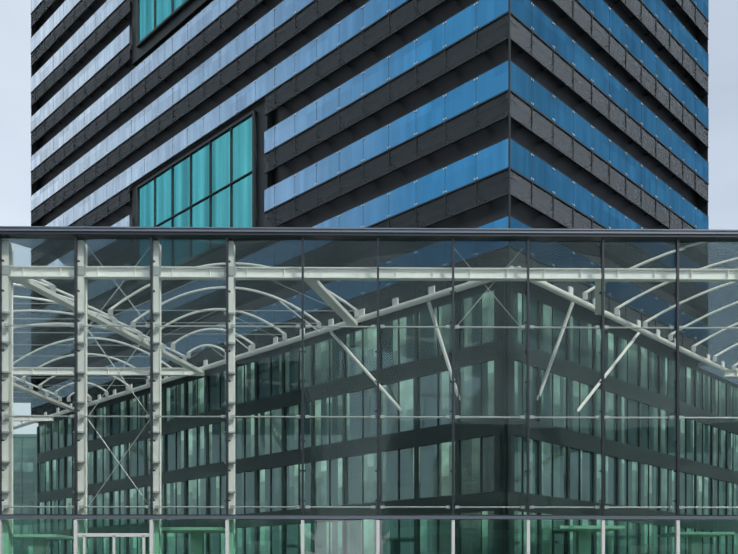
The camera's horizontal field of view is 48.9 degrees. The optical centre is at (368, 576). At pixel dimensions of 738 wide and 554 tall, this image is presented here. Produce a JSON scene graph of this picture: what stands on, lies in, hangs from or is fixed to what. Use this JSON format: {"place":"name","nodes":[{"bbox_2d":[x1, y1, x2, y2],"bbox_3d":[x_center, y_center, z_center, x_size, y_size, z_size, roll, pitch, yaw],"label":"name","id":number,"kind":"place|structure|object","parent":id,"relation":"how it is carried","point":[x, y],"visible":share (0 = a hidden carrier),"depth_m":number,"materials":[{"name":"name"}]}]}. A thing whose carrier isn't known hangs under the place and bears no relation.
{"place":"outdoors","nodes":[
{"label":"outdoors","id":0,"kind":"place"},
{"bbox_2d":[0,434,36,551],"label":"background building","id":1,"kind":"structure","parent":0,"point":[20,440],"depth_m":129.25,"materials":[{"name":"teal"}]},
{"bbox_2d":[13,457,32,553],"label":"window","id":2,"kind":"structure","parent":1,"relation":"attached to","point":[25,482],"depth_m":129.19,"materials":[{"name":"green glass"}]},
{"bbox_2d":[0,237,737,553],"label":"steel frame","id":3,"kind":"structure","parent":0,"point":[313,277],"depth_m":35.64,"materials":[{"name":"white metal"}]},
{"bbox_2d":[15,244,61,265],"bbox_3d":[-36.168,-16.189,40.704,38.266,2.516,11.500,0,0,-1],"label":"hall roof glass","id":4,"kind":"object","parent":3,"relation":"attached to","point":[40,259],"depth_m":44.49,"materials":[{"name":"clear glass"}]},
{"bbox_2d":[0,228,737,515],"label":"hall mullions","id":5,"kind":"object","parent":3,"relation":"attached to","point":[303,236],"visible":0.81,"depth_m":35.20,"materials":[{"name":"black metal"}]},
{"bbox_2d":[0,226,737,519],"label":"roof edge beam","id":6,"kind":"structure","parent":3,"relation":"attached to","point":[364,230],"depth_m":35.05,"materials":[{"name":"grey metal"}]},
{"bbox_2d":[2,239,737,402],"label":"glass roof","id":7,"kind":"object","parent":3,"relation":"attached to","point":[688,261],"depth_m":48.12,"materials":[{"name":"clear glass"}]},
{"bbox_2d":[2,520,737,553],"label":"ground floor interior","id":8,"kind":"object","parent":3,"relation":"attached to","point":[435,540],"depth_m":35.35,"materials":[{"name":"green glass"}]},
{"bbox_2d":[13,249,737,396],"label":"roof arches","id":9,"kind":"structure","parent":3,"relation":"attached to","point":[106,316],"depth_m":46.65,"materials":[{"name":"white metal"}]},
{"bbox_2d":[0,0,737,433],"label":"sky","id":10,"kind":"structure","parent":0,"point":[15,15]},
{"bbox_2d":[31,0,707,351],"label":"tower walkway grating","id":11,"kind":"object","parent":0,"point":[685,15],"visible":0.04,"depth_m":53.70,"materials":[{"name":"black metal"}]},
{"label":"hall floor","id":12,"kind":"structure","parent":0,"visible":0},
{"bbox_2d":[13,526,734,553],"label":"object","id":13,"kind":"structure","parent":12,"relation":"on","point":[581,535],"depth_m":42.45,"materials":[{"name":"green"}]},
{"bbox_2d":[37,281,737,553],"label":"windows","id":14,"kind":"structure","parent":12,"relation":"on","point":[511,430],"depth_m":45.95,"materials":[{"name":"glass"}]},
{"bbox_2d":[39,291,737,553],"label":"low tower windows","id":15,"kind":"structure","parent":14,"relation":"in","point":[472,447],"depth_m":46.79,"materials":[{"name":"green glass"}]},
{"bbox_2d":[38,0,737,426],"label":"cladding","id":16,"kind":"structure","parent":12,"relation":"on","point":[472,142],"depth_m":47.12,"materials":[{"name":"black metal"}]},
{"bbox_2d":[139,0,251,226],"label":"window","id":17,"kind":"structure","parent":16,"relation":"attached to","point":[241,166],"depth_m":55.00,"materials":[{"name":"teal glass"}]},
{"bbox_2d":[31,0,507,407],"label":"window band","id":18,"kind":"object","parent":16,"relation":"attached to","point":[487,161],"visible":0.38,"depth_m":47.95,"materials":[{"name":"blue glass"}]},
{"bbox_2d":[31,0,507,414],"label":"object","id":19,"kind":"structure","parent":16,"relation":"attached to","point":[488,113],"depth_m":47.13,"materials":[{"name":"grey"}]},
{"bbox_2d":[34,0,696,406],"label":"panel fixings","id":20,"kind":"object","parent":16,"relation":"attached to","point":[364,138],"visible":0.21,"depth_m":46.96,"materials":[{"name":"black metal"}]},
{"bbox_2d":[30,0,708,412],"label":"tower frames","id":21,"kind":"structure","parent":16,"relation":"attached to","point":[166,30],"depth_m":50.60,"materials":[{"name":"black metal"}]},
{"bbox_2d":[37,0,707,422],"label":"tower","id":22,"kind":"structure","parent":16,"relation":"attached to","point":[541,124],"depth_m":44.12,"materials":[{"name":"grey"}]},
{"bbox_2d":[511,0,708,345],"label":"window band","id":23,"kind":"object","parent":22,"relation":"attached to","point":[524,161],"visible":0.25,"depth_m":44.53,"materials":[{"name":"blue glass"}]}
]}

